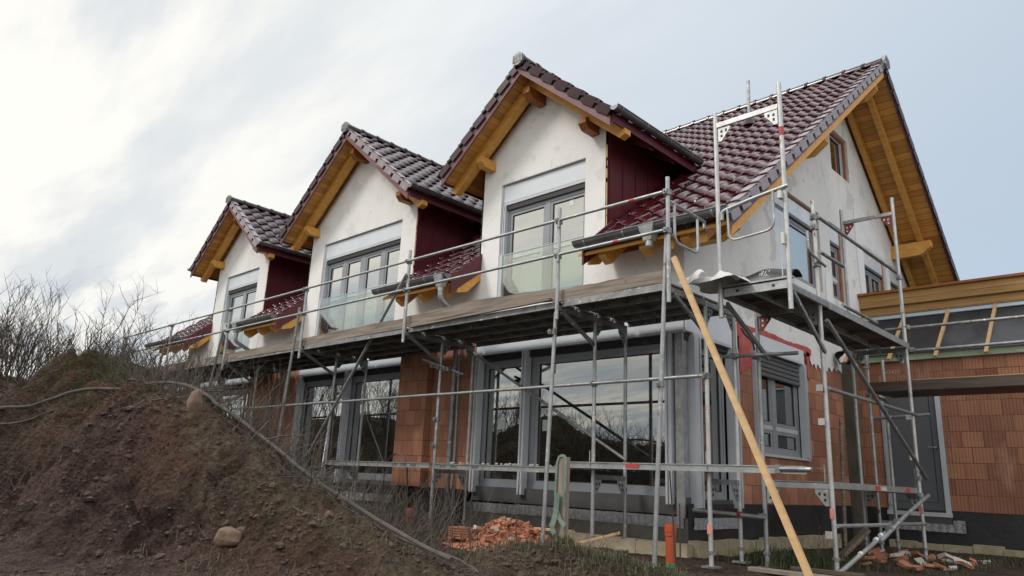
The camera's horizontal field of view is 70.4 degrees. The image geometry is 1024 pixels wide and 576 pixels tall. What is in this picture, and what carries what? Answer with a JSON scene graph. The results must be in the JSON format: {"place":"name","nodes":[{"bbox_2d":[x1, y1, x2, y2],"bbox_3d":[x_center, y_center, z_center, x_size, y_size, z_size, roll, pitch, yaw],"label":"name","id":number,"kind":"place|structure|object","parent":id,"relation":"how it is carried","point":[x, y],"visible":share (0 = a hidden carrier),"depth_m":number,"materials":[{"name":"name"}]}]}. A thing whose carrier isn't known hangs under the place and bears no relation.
{"place":"outdoors","nodes":[
{"label":"outdoors","id":0,"kind":"place"},
{"bbox_2d":[0,343,1023,575],"bbox_3d":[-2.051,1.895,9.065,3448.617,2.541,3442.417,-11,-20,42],"label":"ground","id":1,"kind":"structure","parent":0,"point":[52,527],"depth_m":6.40,"materials":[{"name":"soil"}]},
{"bbox_2d":[0,299,27,369],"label":"bare shrub","id":2,"kind":"object","parent":1,"relation":"on","point":[9,331],"visible":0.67,"depth_m":14.04,"materials":[{"name":"brown plant"}]},
{"bbox_2d":[0,268,34,360],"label":"bare shrub","id":3,"kind":"object","parent":1,"relation":"on","point":[12,307],"visible":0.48,"depth_m":16.30,"materials":[{"name":"brown plant"}]},
{"bbox_2d":[0,275,50,374],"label":"bare shrub","id":4,"kind":"object","parent":1,"relation":"on","point":[14,319],"visible":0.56,"depth_m":14.63,"materials":[{"name":"brown plant"}]},
{"bbox_2d":[0,276,54,373],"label":"bare shrub","id":5,"kind":"object","parent":1,"relation":"on","point":[21,316],"visible":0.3,"depth_m":17.80,"materials":[{"name":"brown plant"}]},
{"bbox_2d":[0,409,54,424],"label":"fallen branch","id":6,"kind":"object","parent":1,"relation":"on","point":[26,420],"visible":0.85,"depth_m":8.76,"materials":[{"name":"grey wood"}]},
{"bbox_2d":[0,275,61,383],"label":"bare shrub","id":7,"kind":"object","parent":1,"relation":"on","point":[15,356],"visible":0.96,"depth_m":12.38,"materials":[{"name":"brown plant"}]},
{"bbox_2d":[0,276,65,378],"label":"bare shrub","id":8,"kind":"object","parent":1,"relation":"on","point":[7,317],"visible":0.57,"depth_m":13.84,"materials":[{"name":"brown plant"}]},
{"bbox_2d":[0,281,71,377],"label":"bare shrub","id":9,"kind":"object","parent":1,"relation":"on","point":[10,343],"visible":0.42,"depth_m":16.02,"materials":[{"name":"brown plant"}]},
{"bbox_2d":[0,268,88,378],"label":"bare shrub","id":10,"kind":"object","parent":1,"relation":"on","point":[40,337],"visible":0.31,"depth_m":13.36,"materials":[{"name":"brown plant"}]},
{"bbox_2d":[6,281,134,378],"bbox_3d":[-9.217,1.258,15.114,2.200,2.568,1.883,9,-16,-24],"label":"bare shrub","id":11,"kind":"object","parent":1,"relation":"on","point":[39,336],"visible":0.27,"depth_m":14.76,"materials":[{"name":"brown plant"}]},
{"bbox_2d":[25,308,124,376],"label":"bare shrub","id":12,"kind":"object","parent":1,"relation":"on","point":[56,346],"visible":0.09,"depth_m":13.86,"materials":[{"name":"brown plant"}]},
{"bbox_2d":[41,346,144,396],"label":"moss grass","id":13,"kind":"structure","parent":1,"relation":"on","point":[93,351],"depth_m":9.86,"materials":[{"name":"plant"}]},
{"bbox_2d":[34,282,164,366],"bbox_3d":[-7.402,0.979,12.795,1.930,2.452,1.628,13,-18,-34],"label":"bare shrub","id":14,"kind":"object","parent":1,"relation":"on","point":[52,350],"visible":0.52,"depth_m":12.60,"materials":[{"name":"brown plant"}]},
{"bbox_2d":[62,308,156,361],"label":"bare shrub","id":15,"kind":"object","parent":1,"relation":"on","point":[103,334],"visible":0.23,"depth_m":11.86,"materials":[{"name":"brown plant"}]},
{"bbox_2d":[31,302,192,365],"bbox_3d":[-7.229,1.374,12.897,2.200,2.568,1.883,-9,-18,36],"label":"bare shrub","id":16,"kind":"object","parent":1,"relation":"on","point":[40,361],"visible":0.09,"depth_m":13.09,"materials":[{"name":"brown plant"}]},
{"bbox_2d":[55,280,174,362],"bbox_3d":[-6.431,0.847,11.790,1.841,2.260,1.217,15,-19,-40],"label":"bare shrub","id":17,"kind":"object","parent":1,"relation":"on","point":[99,328],"visible":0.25,"depth_m":11.87,"materials":[{"name":"brown plant"}]},
{"bbox_2d":[85,309,155,360],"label":"bare shrub","id":18,"kind":"object","parent":1,"relation":"on","point":[135,339],"visible":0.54,"depth_m":10.97,"materials":[{"name":"brown plant"}]},
{"bbox_2d":[106,305,159,371],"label":"bare shrub","id":19,"kind":"object","parent":1,"relation":"on","point":[134,345],"visible":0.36,"depth_m":10.84,"materials":[{"name":"brown plant"}]},
{"bbox_2d":[95,271,207,373],"bbox_3d":[-5.767,0.918,11.586,1.256,2.333,1.902,6,-12,23],"label":"bare shrub","id":20,"kind":"object","parent":1,"relation":"on","point":[138,294],"visible":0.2,"depth_m":11.58,"materials":[{"name":"brown plant"}]},
{"bbox_2d":[121,326,197,386],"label":"bare shrub","id":21,"kind":"object","parent":1,"relation":"on","point":[163,359],"visible":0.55,"depth_m":9.73,"materials":[{"name":"brown plant"}]},
{"bbox_2d":[135,354,196,383],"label":"dry bush","id":22,"kind":"object","parent":1,"relation":"on","point":[171,371],"visible":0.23,"depth_m":9.83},
{"bbox_2d":[124,303,210,380],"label":"bare shrub","id":23,"kind":"object","parent":1,"relation":"on","point":[193,343],"visible":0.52,"depth_m":10.56,"materials":[{"name":"brown plant"}]},
{"bbox_2d":[186,389,202,411],"bbox_3d":[-3.200,1.160,7.321,0.184,0.277,0.145,-11,-20,42],"label":"rock","id":24,"kind":"object","parent":1,"relation":"on","point":[194,401],"visible":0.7,"depth_m":7.27,"materials":[{"name":"stone"}]},
{"bbox_2d":[172,324,226,391],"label":"dry bush","id":25,"kind":"object","parent":1,"relation":"on","point":[194,358],"visible":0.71,"depth_m":9.05,"materials":[{"name":"plant"}]},
{"bbox_2d":[177,360,246,416],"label":"dry bush","id":26,"kind":"object","parent":1,"relation":"on","point":[216,385],"visible":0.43,"depth_m":8.25,"materials":[{"name":"plant"}]},
{"bbox_2d":[0,381,452,561],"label":"hose","id":27,"kind":"object","parent":1,"relation":"on","point":[383,523],"visible":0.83,"depth_m":6.73,"materials":[{"name":"plastic"},{"name":"rubber"}]},
{"bbox_2d":[214,527,241,546],"bbox_3d":[-2.114,1.864,5.418,0.269,0.158,0.159,-11,-20,42],"label":"rock","id":28,"kind":"object","parent":1,"relation":"on","point":[228,536],"visible":0.84,"depth_m":5.35,"materials":[{"name":"stone"}]},
{"bbox_2d":[0,386,486,575],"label":"dry sticks","id":29,"kind":"object","parent":1,"relation":"on","point":[295,477],"visible":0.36,"depth_m":6.48,"materials":[{"name":"brown wood"}]},
{"bbox_2d":[210,371,298,433],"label":"dry bush","id":30,"kind":"object","parent":1,"relation":"on","point":[245,404],"visible":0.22,"depth_m":8.90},
{"bbox_2d":[0,308,522,575],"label":"dead brush","id":31,"kind":"object","parent":1,"relation":"on","point":[305,481],"visible":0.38,"depth_m":7.97,"materials":[{"name":"plant"}]},
{"bbox_2d":[222,356,312,445],"bbox_3d":[-2.701,1.298,8.107,0.960,1.086,1.149,12,-17,-32],"label":"dry bush","id":32,"kind":"object","parent":1,"relation":"on","point":[269,391],"visible":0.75,"depth_m":7.82,"materials":[{"name":"plant"}]},
{"bbox_2d":[232,366,309,452],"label":"dry bush","id":33,"kind":"object","parent":1,"relation":"on","point":[271,410],"visible":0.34,"depth_m":8.36,"materials":[{"name":"plant"}]},
{"bbox_2d":[204,396,383,530],"bbox_3d":[-2.190,1.535,6.845,3.122,1.216,0.051,-9,-19,38],"label":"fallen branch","id":34,"kind":"object","parent":1,"relation":"on","point":[351,511],"visible":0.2,"depth_m":6.24,"materials":[{"name":"brown wood"}]},
{"bbox_2d":[280,392,342,476],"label":"dry bush","id":35,"kind":"object","parent":1,"relation":"on","point":[303,433],"visible":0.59,"depth_m":7.39,"materials":[{"name":"plant"}]},
{"bbox_2d":[283,437,349,484],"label":"dry bush","id":36,"kind":"object","parent":1,"relation":"on","point":[324,461],"visible":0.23,"depth_m":7.83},
{"bbox_2d":[0,377,650,575],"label":"soil clods","id":37,"kind":"object","parent":1,"relation":"on","point":[278,544],"visible":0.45,"depth_m":5.50,"materials":[{"name":"soil"}]},
{"bbox_2d":[324,511,333,518],"bbox_3d":[-1.389,1.722,5.512,0.086,0.065,0.066,-11,-20,42],"label":"rock","id":38,"kind":"object","parent":1,"relation":"on","point":[330,514],"visible":0.86,"depth_m":5.49,"materials":[{"name":"stone"}]},
{"bbox_2d":[317,465,388,522],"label":"dry bush","id":39,"kind":"object","parent":1,"relation":"on","point":[368,498],"visible":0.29,"depth_m":6.78,"materials":[{"name":"plant"}]},
{"bbox_2d":[330,456,394,521],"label":"dry bush","id":40,"kind":"object","parent":1,"relation":"on","point":[368,489],"visible":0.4,"depth_m":7.17,"materials":[{"name":"plant"}]},
{"bbox_2d":[353,454,438,533],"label":"dry bush","id":41,"kind":"object","parent":1,"relation":"on","point":[402,495],"visible":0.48,"depth_m":8.95,"materials":[{"name":"plant"}]},
{"bbox_2d":[376,484,426,550],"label":"dry bush","id":42,"kind":"object","parent":1,"relation":"on","point":[402,519],"visible":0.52,"depth_m":6.73,"materials":[{"name":"plant"}]},
{"bbox_2d":[360,468,450,545],"bbox_3d":[-1.379,2.574,8.381,1.149,1.086,0.960,16,-20,-41],"label":"dry bush","id":43,"kind":"object","parent":1,"relation":"on","point":[416,509],"visible":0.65,"depth_m":8.44,"materials":[{"name":"plant"}]},
{"bbox_2d":[393,534,478,572],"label":"fallen branch","id":44,"kind":"object","parent":1,"relation":"on","point":[453,557],"visible":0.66,"depth_m":5.41,"materials":[{"name":"brown wood"}]},
{"bbox_2d":[123,176,822,568],"bbox_3d":[-3.334,1.997,12.943,17.235,4.081,1.570,-11,-20,42],"label":"scaffold","id":45,"kind":"object","parent":1,"relation":"on","point":[651,298],"visible":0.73,"depth_m":9.55,"materials":[{"name":"metal"}]},
{"bbox_2d":[382,453,407,497],"bbox_3d":[-1.860,3.011,11.631,0.643,0.722,0.022,-11,-20,42],"label":"cable loop","id":46,"kind":"object","parent":45,"relation":"attached to","point":[406,468],"visible":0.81,"depth_m":11.69,"materials":[{"name":"black"}]},
{"bbox_2d":[450,462,554,466],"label":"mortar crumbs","id":47,"kind":"object","parent":45,"relation":"attached to","point":[501,464],"visible":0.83,"depth_m":9.73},
{"bbox_2d":[678,269,705,283],"bbox_3d":[1.928,-0.126,7.700,0.176,0.158,0.285,12,-18,-33],"label":"plastic flap","id":48,"kind":"object","parent":45,"relation":"on","point":[694,275],"visible":0.81,"depth_m":7.63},
{"bbox_2d":[427,541,522,563],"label":"grass","id":49,"kind":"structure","parent":1,"relation":"on","point":[460,556],"depth_m":6.51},
{"bbox_2d":[443,525,537,551],"bbox_3d":[-0.044,2.985,8.614,3.000,0.369,2.200,-11,-20,42],"label":"rubble heap","id":50,"kind":"object","parent":1,"relation":"on","point":[455,543],"visible":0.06,"depth_m":8.44,"materials":[{"name":"brick"}]},
{"bbox_2d":[448,526,471,538],"bbox_3d":[-0.626,2.924,8.684,0.150,0.144,0.309,12,-17,-32],"label":"block fragment","id":51,"kind":"object","parent":50,"relation":"on","point":[462,529],"visible":0.82,"depth_m":8.60,"materials":[{"name":"brick"}]},
{"bbox_2d":[525,527,533,532],"bbox_3d":[0.205,2.815,8.445,0.100,0.071,0.086,15,-19,-40],"label":"block fragment","id":52,"kind":"object","parent":50,"relation":"on","point":[529,529],"visible":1,"depth_m":8.42,"materials":[{"name":"brick"}]},
{"bbox_2d":[533,527,574,532],"bbox_3d":[0.501,2.968,8.907,0.110,0.050,0.717,12,-18,-33],"label":"loose board","id":53,"kind":"object","parent":50,"relation":"on","point":[569,531],"visible":0.46,"depth_m":8.94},
{"bbox_2d":[428,519,594,549],"bbox_3d":[0.122,2.905,8.509,2.712,0.364,1.821,-4,-16,25],"label":"brick grit","id":54,"kind":"object","parent":1,"relation":"on","point":[537,536],"visible":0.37,"depth_m":8.43,"materials":[{"name":"brick"}]},
{"bbox_2d":[144,51,959,544],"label":"row house","id":55,"kind":"structure","parent":1,"relation":"on","point":[538,145],"depth_m":12.31,"materials":[{"name":"paint"}]},
{"bbox_2d":[214,388,248,400],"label":"window","id":56,"kind":"structure","parent":55,"relation":"in","point":[247,389],"depth_m":17.43,"materials":[{"name":"grey glass"}]},
{"bbox_2d":[222,287,256,354],"bbox_3d":[-6.731,0.837,18.115,1.610,1.600,0.070,-11,-20,42],"label":"window","id":57,"kind":"structure","parent":55,"relation":"in","point":[246,296],"depth_m":18.20,"materials":[{"name":"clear glass"}]},
{"bbox_2d":[296,372,399,480],"bbox_3d":[-3.143,2.675,13.993,3.510,1.920,0.070,-11,-20,42],"label":"window","id":58,"kind":"structure","parent":55,"relation":"in","point":[395,375],"depth_m":13.98,"materials":[{"name":"grey plastic"}]},
{"bbox_2d":[323,244,400,330],"bbox_3d":[-3.028,0.096,14.673,2.630,1.600,0.070,-11,-20,42],"label":"window","id":59,"kind":"structure","parent":55,"relation":"in","point":[365,312],"depth_m":14.71,"materials":[{"name":"clear glass"}]},
{"bbox_2d":[505,189,584,293],"bbox_3d":[0.541,-0.619,11.355,1.680,1.600,0.070,-11,-20,42],"label":"window","id":60,"kind":"structure","parent":55,"relation":"in","point":[539,275],"depth_m":11.38,"materials":[{"name":"clear glass"}]},
{"bbox_2d":[478,344,688,495],"bbox_3d":[0.857,1.875,10.275,3.670,1.920,0.070,-11,-20,42],"label":"window","id":61,"kind":"structure","parent":55,"relation":"in","point":[533,482],"depth_m":10.66,"materials":[{"name":"grey plastic"}]},
{"bbox_2d":[701,347,726,499],"bbox_3d":[2.555,1.758,9.485,0.070,1.930,0.780,-11,-20,42],"label":"window","id":62,"kind":"structure","parent":55,"relation":"in","point":[721,494],"depth_m":9.67,"materials":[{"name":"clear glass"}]},
{"bbox_2d":[761,357,800,457],"bbox_3d":[3.949,1.784,10.978,0.070,1.460,1.660,-11,-20,42],"label":"window","id":63,"kind":"structure","parent":55,"relation":"in","point":[781,426],"depth_m":11.12,"materials":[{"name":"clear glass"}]},
{"bbox_2d":[789,218,815,288],"bbox_3d":[4.988,-0.578,12.605,0.070,1.080,1.160,-11,-20,42],"label":"window","id":64,"kind":"structure","parent":55,"relation":"in","point":[801,260],"depth_m":12.68,"materials":[{"name":"clear glass"}]},
{"bbox_2d":[830,245,839,300],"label":"window","id":65,"kind":"structure","parent":55,"relation":"in","point":[835,276],"depth_m":13.70,"materials":[{"name":"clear glass"}]},
{"bbox_2d":[829,135,842,177],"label":"window","id":66,"kind":"structure","parent":55,"relation":"in","point":[835,148],"depth_m":14.79,"materials":[{"name":"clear glass"}]},
{"bbox_2d":[834,350,850,364],"bbox_3d":[5.801,1.213,12.636,0.303,0.278,0.226,-11,-20,42],"label":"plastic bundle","id":67,"kind":"object","parent":55,"relation":"in","point":[838,354],"visible":0.54,"depth_m":12.68,"materials":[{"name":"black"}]},
{"bbox_2d":[865,269,880,292],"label":"window","id":68,"kind":"structure","parent":55,"relation":"in","point":[873,284],"depth_m":15.25,"materials":[{"name":"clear glass"}]},
{"bbox_2d":[555,457,569,539],"bbox_3d":[0.474,2.219,6.894,0.130,1.200,0.060,-11,-20,42],"label":"wooden stake","id":69,"kind":"object","parent":1,"relation":"on","point":[564,514],"visible":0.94,"depth_m":6.92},
{"bbox_2d":[549,454,566,534],"bbox_3d":[0.450,1.966,6.917,0.209,0.753,0.049,-11,-20,42],"label":"lashing strap","id":70,"kind":"object","parent":69,"relation":"attached to","point":[556,515],"visible":1,"depth_m":6.90,"materials":[{"name":"fabric"}]},
{"bbox_2d":[527,510,613,550],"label":"dry bush","id":71,"kind":"object","parent":1,"relation":"on","point":[576,532],"visible":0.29,"depth_m":6.62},
{"bbox_2d":[575,531,619,545],"bbox_3d":[0.871,2.859,8.214,0.703,0.239,0.050,-1,-15,13],"label":"loose board","id":72,"kind":"object","parent":1,"relation":"on","point":[599,538],"visible":0.54,"depth_m":8.17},
{"bbox_2d":[568,532,637,552],"bbox_3d":[1.140,3.232,9.181,1.080,0.205,0.120,-11,-20,42],"label":"insulation board","id":73,"kind":"object","parent":1,"relation":"on","point":[618,542],"visible":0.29,"depth_m":9.02,"materials":[{"name":"beige"}]},
{"bbox_2d":[636,539,692,557],"bbox_3d":[1.785,3.096,8.554,0.700,0.205,0.120,-11,-20,42],"label":"insulation board","id":74,"kind":"object","parent":1,"relation":"on","point":[644,546],"visible":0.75,"depth_m":8.53,"materials":[{"name":"beige"}]},
{"bbox_2d":[664,523,676,568],"bbox_3d":[1.587,2.598,7.244,0.124,0.471,0.156,3,-15,-1],"label":"drain pipe","id":75,"kind":"object","parent":1,"relation":"on","point":[669,544],"visible":0.82,"depth_m":7.23,"materials":[{"name":"orange plastic"}]},
{"bbox_2d":[669,471,675,566],"bbox_3d":[1.581,2.325,7.134,0.073,1.021,0.015,-11,-20,42],"label":"reinforcing rod","id":76,"kind":"object","parent":1,"relation":"on","point":[672,518],"visible":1,"depth_m":7.14,"materials":[{"name":"brown"}]},
{"bbox_2d":[679,503,680,569],"bbox_3d":[1.635,2.470,7.065,0.013,0.720,0.015,-11,-20,42],"label":"reinforcing rod","id":77,"kind":"object","parent":1,"relation":"on","point":[680,535],"visible":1,"depth_m":7.07,"materials":[{"name":"brown"}]},
{"bbox_2d":[688,539,755,557],"bbox_3d":[2.588,3.198,8.869,0.149,0.236,1.426,-11,-20,42],"label":"insulation board","id":78,"kind":"object","parent":1,"relation":"on","point":[722,546],"visible":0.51,"depth_m":8.75,"materials":[{"name":"beige"}]},
{"bbox_2d":[671,256,813,575],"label":"timber prop","id":79,"kind":"object","parent":1,"relation":"on","point":[783,515],"visible":1,"depth_m":6.39,"materials":[{"name":"wood"}]},
{"bbox_2d":[748,566,832,575],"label":"loose board","id":80,"kind":"object","parent":1,"relation":"on","point":[772,571],"visible":1,"depth_m":6.89,"materials":[{"name":"wood"}]},
{"bbox_2d":[754,534,841,551],"bbox_3d":[4.105,3.671,10.398,0.150,0.231,2.916,-11,-20,42],"label":"insulation board","id":81,"kind":"object","parent":1,"relation":"on","point":[808,541],"visible":0.42,"depth_m":10.39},
{"bbox_2d":[776,518,841,566],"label":"dry bush","id":82,"kind":"object","parent":1,"relation":"on","point":[818,544],"visible":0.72,"depth_m":8.07,"materials":[{"name":"plant"}]},
{"bbox_2d":[692,82,934,570],"bbox_3d":[3.640,0.780,9.118,1.702,5.053,4.325,-11,-20,42],"label":"scaffold","id":83,"kind":"object","parent":1,"relation":"on","point":[784,299],"visible":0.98,"depth_m":8.16,"materials":[{"name":"metal"}]},
{"bbox_2d":[689,271,749,293],"bbox_3d":[2.225,-0.109,7.750,0.610,0.173,0.602,-11,-20,42],"label":"woven sack","id":84,"kind":"object","parent":83,"relation":"on","point":[707,285],"visible":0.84,"depth_m":7.79,"materials":[{"name":"white plastic"}]},
{"bbox_2d":[732,269,802,283],"bbox_3d":[2.696,-0.105,7.699,0.660,0.190,0.295,-11,-20,42],"label":"roofing foil","id":85,"kind":"object","parent":83,"relation":"on","point":[766,274],"visible":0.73,"depth_m":7.58,"materials":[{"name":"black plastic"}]},
{"bbox_2d":[790,566,865,575],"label":"loose board","id":86,"kind":"object","parent":1,"relation":"on","point":[826,571],"visible":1,"depth_m":7.20,"materials":[{"name":"wood"}]},
{"bbox_2d":[839,419,846,545],"bbox_3d":[5.390,3.138,11.828,0.064,2.010,0.365,-8,-18,35],"label":"wooden pole","id":87,"kind":"object","parent":1,"relation":"on","point":[843,495],"visible":0.85,"depth_m":11.83,"materials":[{"name":"wood"}]},
{"bbox_2d":[839,528,870,557],"bbox_3d":[4.332,3.239,9.207,0.450,0.379,0.110,6,-15,-12],"label":"loose board","id":88,"kind":"object","parent":1,"relation":"on","point":[856,541],"visible":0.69,"depth_m":9.18,"materials":[{"name":"wood"}]},
{"bbox_2d":[841,362,869,544],"bbox_3d":[5.898,2.823,12.531,0.280,3.112,0.090,-11,-20,42],"label":"old plank","id":89,"kind":"object","parent":1,"relation":"on","point":[851,441],"visible":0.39,"depth_m":12.53,"materials":[{"name":"wood"}]},
{"bbox_2d":[872,550,886,559],"bbox_3d":[4.572,3.344,9.034,0.106,0.156,0.198,2,-15,0],"label":"debris slab","id":90,"kind":"object","parent":1,"relation":"on","point":[877,554],"depth_m":9.04,"materials":[{"name":"brick"}]},
{"bbox_2d":[897,559,909,566],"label":"debris slab","id":91,"kind":"object","parent":1,"relation":"on","point":[903,562],"depth_m":8.42,"materials":[{"name":"brick"}]},
{"bbox_2d":[903,564,923,570],"bbox_3d":[4.487,3.127,8.131,0.123,0.062,0.224,6,-15,-11],"label":"debris slab","id":92,"kind":"object","parent":1,"relation":"on","point":[909,566],"depth_m":8.08,"materials":[{"name":"brick"}]},
{"bbox_2d":[910,550,923,558],"bbox_3d":[5.411,3.562,9.694,0.170,0.123,0.104,10,-17,-27],"label":"debris slab","id":93,"kind":"object","parent":1,"relation":"on","point":[916,553],"depth_m":9.67,"materials":[{"name":"brick"}]},
{"bbox_2d":[914,557,925,564],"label":"debris slab","id":94,"kind":"object","parent":1,"relation":"on","point":[919,560],"depth_m":8.79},
{"bbox_2d":[922,563,937,567],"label":"debris slab","id":95,"kind":"object","parent":1,"relation":"on","point":[928,565],"depth_m":8.37,"materials":[{"name":"brick"}]},
{"bbox_2d":[843,272,1023,550],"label":"brick annex","id":96,"kind":"object","parent":1,"relation":"on","point":[971,454],"visible":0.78,"depth_m":12.00,"materials":[{"name":"ceramic"}]},
{"bbox_2d":[887,396,945,510],"bbox_3d":[6.773,2.656,12.240,0.770,2.100,0.111,-11,-20,42],"label":"door","id":97,"kind":"structure","parent":96,"relation":"in","point":[926,426],"depth_m":12.19,"materials":[{"name":"grey metal"}]},
{"bbox_2d":[933,562,946,569],"bbox_3d":[4.943,3.218,8.372,0.216,0.115,0.106,9,-16,-24],"label":"debris slab","id":98,"kind":"object","parent":1,"relation":"on","point":[938,565],"depth_m":8.32,"materials":[{"name":"brick"}]},
{"bbox_2d":[863,315,1023,549],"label":"scaffold","id":99,"kind":"object","parent":1,"relation":"on","point":[985,384],"visible":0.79,"depth_m":10.21,"materials":[{"name":"metal"}]},
{"bbox_2d":[937,552,953,560],"bbox_3d":[5.523,3.424,9.217,0.225,0.139,0.127,10,-16,-25],"label":"debris slab","id":100,"kind":"object","parent":1,"relation":"on","point":[944,555],"depth_m":9.18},
{"bbox_2d":[889,539,1023,557],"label":"insulation board","id":101,"kind":"object","parent":1,"relation":"on","point":[988,550],"visible":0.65,"depth_m":11.24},
{"bbox_2d":[954,556,971,565],"bbox_3d":[5.467,3.336,8.815,0.213,0.137,0.119,-2,-15,16],"label":"debris slab","id":102,"kind":"object","parent":1,"relation":"on","point":[957,559],"depth_m":8.82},
{"bbox_2d":[954,561,973,568],"bbox_3d":[5.358,3.290,8.588,0.200,0.116,0.114,7,-15,-17],"label":"debris slab","id":103,"kind":"object","parent":1,"relation":"on","point":[960,563],"depth_m":8.55,"materials":[{"name":"brick"}]},
{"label":"debris slab","id":104,"kind":"object","parent":1,"relation":"on","visible":0},
{"bbox_2d":[888,552,903,558],"bbox_3d":[4.957,3.467,9.406,0.246,0.109,0.117,6,-15,-12],"label":"debris slab","id":105,"kind":"object","parent":104,"relation":"on","point":[899,554],"depth_m":9.38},
{"bbox_2d":[0,0,1023,388],"label":"sky","id":106,"kind":"structure","parent":0,"point":[128,127],"materials":[{"name":"white"}]},
{"bbox_2d":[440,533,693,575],"bbox_3d":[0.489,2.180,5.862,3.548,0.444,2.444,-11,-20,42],"label":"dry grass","id":107,"kind":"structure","parent":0,"point":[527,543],"depth_m":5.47,"materials":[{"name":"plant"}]},
{"bbox_2d":[459,534,692,575],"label":"grass","id":108,"kind":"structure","parent":0,"point":[623,567],"depth_m":5.37,"materials":[{"name":"plant"}]},
{"bbox_2d":[716,543,875,572],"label":"grass","id":109,"kind":"structure","parent":0,"point":[783,557],"depth_m":7.99,"materials":[{"name":"plant"}]},
{"bbox_2d":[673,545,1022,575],"bbox_3d":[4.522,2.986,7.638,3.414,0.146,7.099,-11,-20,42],"label":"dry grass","id":110,"kind":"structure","parent":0,"point":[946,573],"depth_m":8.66,"materials":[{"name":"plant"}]},
{"bbox_2d":[718,545,1023,575],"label":"grass","id":111,"kind":"structure","parent":0,"point":[943,564],"depth_m":9.21,"materials":[{"name":"plant"}]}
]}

